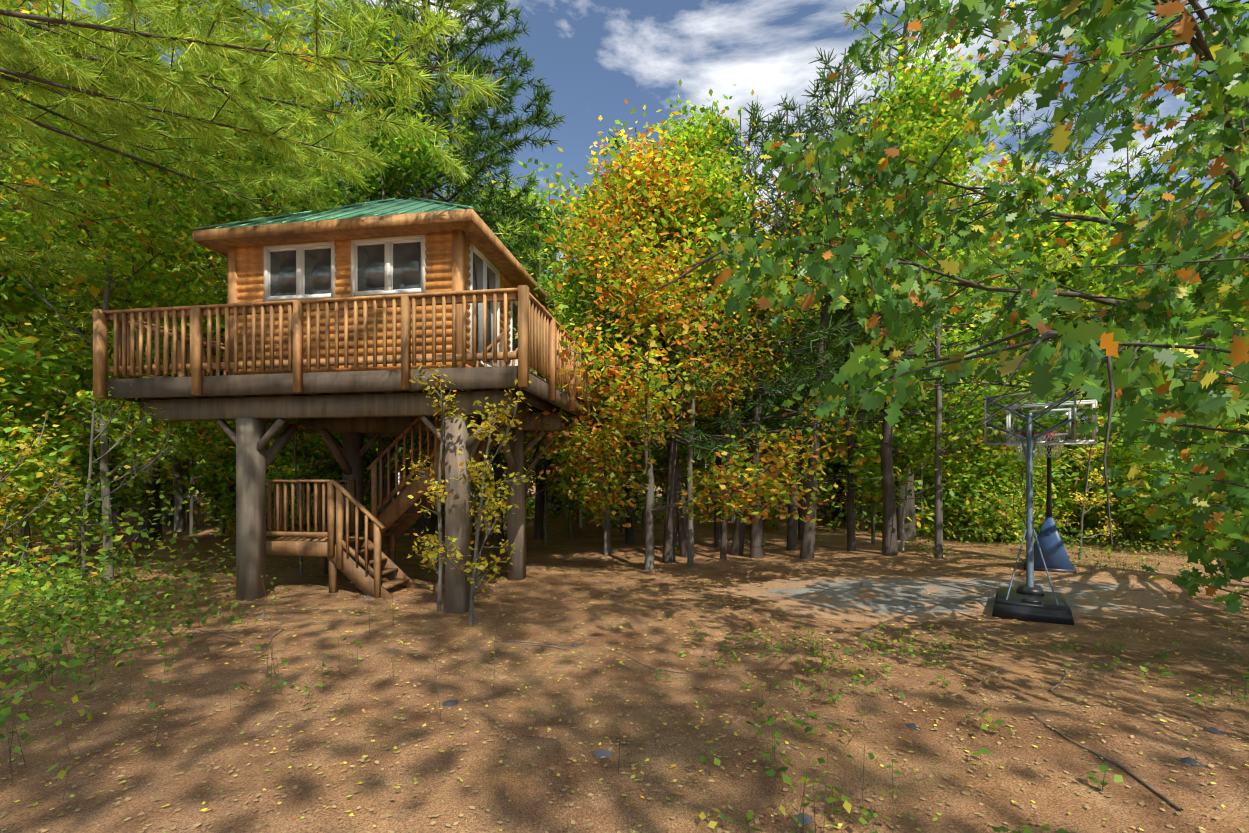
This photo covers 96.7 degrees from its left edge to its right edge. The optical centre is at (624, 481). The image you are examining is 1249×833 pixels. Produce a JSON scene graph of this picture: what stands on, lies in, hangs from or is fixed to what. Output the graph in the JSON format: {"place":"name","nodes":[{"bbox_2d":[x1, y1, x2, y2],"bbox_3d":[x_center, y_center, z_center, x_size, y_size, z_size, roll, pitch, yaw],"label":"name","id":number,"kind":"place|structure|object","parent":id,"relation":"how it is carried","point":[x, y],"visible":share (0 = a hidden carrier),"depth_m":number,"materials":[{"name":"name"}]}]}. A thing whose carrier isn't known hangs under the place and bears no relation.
{"place":"outdoors","nodes":[
{"label":"outdoors","id":0,"kind":"place"},
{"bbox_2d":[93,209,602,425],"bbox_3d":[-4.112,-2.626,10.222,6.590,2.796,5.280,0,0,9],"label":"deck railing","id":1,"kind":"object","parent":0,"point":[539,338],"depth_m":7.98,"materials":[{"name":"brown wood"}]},
{"bbox_2d":[237,232,532,374],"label":"treehouse log walls","id":2,"kind":"structure","parent":0,"point":[250,271],"depth_m":8.89,"materials":[{"name":"brown wood"}]},
{"bbox_2d":[195,197,553,301],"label":"roof","id":3,"kind":"structure","parent":2,"relation":"on","point":[392,206],"depth_m":9.21,"materials":[{"name":"green metal"}]},
{"bbox_2d":[264,235,517,366],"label":"window frames","id":4,"kind":"structure","parent":2,"relation":"in","point":[301,248],"depth_m":8.93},
{"bbox_2d":[270,242,517,365],"bbox_3d":[-3.424,-2.903,9.550,4.456,1.720,1.921,0,0,-34],"label":"window glass","id":5,"kind":"object","parent":4,"relation":"in","point":[406,266],"visible":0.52,"depth_m":8.98,"materials":[{"name":"glass"}]},
{"bbox_2d":[0,482,1248,832],"bbox_3d":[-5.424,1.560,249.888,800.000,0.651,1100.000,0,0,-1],"label":"forest floor","id":6,"kind":"structure","parent":0,"point":[446,794],"depth_m":4.42,"materials":[{"name":"brown soil"}]},
{"bbox_2d":[140,391,570,613],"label":"support posts","id":7,"kind":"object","parent":6,"relation":"on","point":[354,420],"depth_m":8.16,"materials":[{"name":"brown wood"}]},
{"bbox_2d":[106,366,597,425],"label":"deck","id":8,"kind":"structure","parent":7,"relation":"on","point":[496,378],"depth_m":7.79,"materials":[{"name":"brown wood"}]},
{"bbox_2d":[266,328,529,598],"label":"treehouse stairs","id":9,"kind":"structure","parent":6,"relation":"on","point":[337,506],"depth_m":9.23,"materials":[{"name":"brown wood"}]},
{"bbox_2d":[0,0,1159,562],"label":"tree trunks","id":10,"kind":"object","parent":6,"relation":"on","point":[798,528],"visible":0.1,"depth_m":13.24,"materials":[{"name":"brown plant"}]},
{"bbox_2d":[0,0,1240,469],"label":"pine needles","id":11,"kind":"object","parent":10,"relation":"attached to","point":[172,16],"visible":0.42,"depth_m":9.14,"materials":[{"name":"green plant"}]},
{"bbox_2d":[1,595,1224,824],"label":"ground stones","id":12,"kind":"object","parent":6,"relation":"on","point":[909,725],"visible":0.92,"depth_m":3.90,"materials":[{"name":"grey stone"}]},
{"bbox_2d":[0,546,1248,832],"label":"ground weeds","id":13,"kind":"object","parent":6,"relation":"on","point":[822,760],"visible":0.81,"depth_m":4.57,"materials":[{"name":"green plant"}]},
{"bbox_2d":[0,0,1248,832],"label":"trees","id":14,"kind":"object","parent":6,"relation":"on","point":[680,192],"depth_m":11.08,"materials":[{"name":"green plant"}]},
{"bbox_2d":[0,555,1248,832],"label":"fallen leaves","id":15,"kind":"object","parent":6,"relation":"on","point":[1142,803],"visible":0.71,"depth_m":4.56,"materials":[{"name":"plant"}]},
{"bbox_2d":[79,316,1241,550],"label":"birch trunks","id":16,"kind":"object","parent":6,"relation":"on","point":[857,504],"depth_m":14.13,"materials":[{"name":"grey plant"}]},
{"bbox_2d":[715,575,1187,621],"bbox_3d":[5.311,1.801,9.022,7.542,0.162,3.680,0,0,-1],"label":"concrete pad","id":17,"kind":"object","parent":6,"relation":"on","point":[1091,593],"visible":0.85,"depth_m":8.68,"materials":[{"name":"grey concrete"}]},
{"bbox_2d":[992,584,1073,624],"bbox_3d":[5.609,1.642,7.668,0.860,0.300,1.295,0,0,35],"label":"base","id":18,"kind":"object","parent":17,"relation":"on","point":[1037,603],"visible":0.85,"depth_m":7.26,"materials":[{"name":"black plastic"}]},
{"bbox_2d":[986,393,1074,604],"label":"hoop pole arms","id":19,"kind":"object","parent":18,"relation":"on","point":[1029,533],"visible":0.92,"depth_m":8.15},
{"bbox_2d":[984,389,1075,444],"bbox_3d":[6.426,-1.003,8.828,1.180,0.810,0.037,0,0,35],"label":"frame","id":20,"kind":"object","parent":19,"relation":"attached to","point":[985,417],"visible":0.79,"depth_m":8.88,"materials":[{"name":"grey metal"}]},
{"bbox_2d":[987,392,1073,442],"bbox_3d":[6.426,-1.003,8.828,1.120,0.750,0.014,0,0,35],"label":"basketball backboard","id":21,"kind":"object","parent":20,"relation":"in","point":[1060,435],"visible":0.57,"depth_m":8.77,"materials":[{"name":"clear glass"}]},
{"bbox_2d":[1017,431,1042,436],"bbox_3d":[6.607,-0.743,9.085,0.478,0.110,0.617,0,0,35],"label":"basketball rim","id":22,"kind":"object","parent":21,"relation":"attached to","point":[1024,432],"depth_m":8.87,"materials":[{"name":"red metal"}]},
{"bbox_2d":[1011,433,1044,459],"bbox_3d":[6.648,-0.573,9.144,0.460,0.433,0.460,0,0,35],"label":"hoop net","id":23,"kind":"object","parent":22,"relation":"hanging from","point":[1037,456],"visible":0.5,"depth_m":9.13,"materials":[{"name":"white fabric"}]},
{"bbox_2d":[698,0,1248,613],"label":"maple tree","id":24,"kind":"object","parent":6,"relation":"on","point":[1150,378],"visible":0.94,"depth_m":5.75,"materials":[{"name":"green plant"}]},
{"bbox_2d":[1024,501,1075,572],"bbox_3d":[8.482,1.053,11.096,0.800,1.367,1.290,0,0,37],"label":"basketball hoop stand","id":25,"kind":"object","parent":6,"relation":"on","point":[1048,509],"visible":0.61,"depth_m":10.69,"materials":[{"name":"plastic"}]},
{"bbox_2d":[2,0,1248,481],"label":"sky","id":26,"kind":"structure","parent":0,"point":[594,55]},
{"bbox_2d":[1019,408,1082,501],"bbox_3d":[8.014,-0.261,10.469,0.931,2.073,0.993,0,0,37],"label":"basketball hoop pole","id":27,"kind":"object","parent":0,"point":[1049,479],"visible":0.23,"depth_m":10.61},
{"bbox_2d":[1006,400,1096,446],"bbox_3d":[7.717,-1.044,10.070,1.310,0.770,0.030,0,0,37],"label":"backboard frame","id":28,"kind":"object","parent":27,"relation":"attached to","point":[1094,420],"visible":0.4,"depth_m":9.93,"materials":[{"name":"white metal"}]},
{"bbox_2d":[1011,404,1091,441],"bbox_3d":[7.717,-1.044,10.069,1.260,0.720,0.012,0,0,37],"label":"basketball backboard","id":29,"kind":"object","parent":28,"relation":"in","point":[1084,434],"visible":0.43,"depth_m":10.03,"materials":[{"name":"clear glass"}]},
{"bbox_2d":[1034,431,1065,439],"bbox_3d":[7.529,-0.809,9.817,0.478,0.110,0.617,0,0,37],"label":"basketball rim","id":30,"kind":"object","parent":29,"relation":"attached to","point":[1051,434],"depth_m":9.91,"materials":[{"name":"red metal"}]},
{"bbox_2d":[1037,432,1065,457],"bbox_3d":[7.486,-0.639,9.759,0.460,0.433,0.460,0,0,37],"label":"hoop net","id":31,"kind":"object","parent":30,"relation":"hanging from","point":[1043,451],"visible":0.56,"depth_m":9.69,"materials":[{"name":"white fabric"}]},
{"bbox_2d":[1034,517,1072,569],"bbox_3d":[8.482,1.206,11.096,0.760,1.020,1.250,0,0,37],"label":"pole padding","id":32,"kind":"object","parent":27,"relation":"attached to","point":[1054,552],"visible":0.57,"depth_m":10.62,"materials":[{"name":"blue plastic"}]}
]}

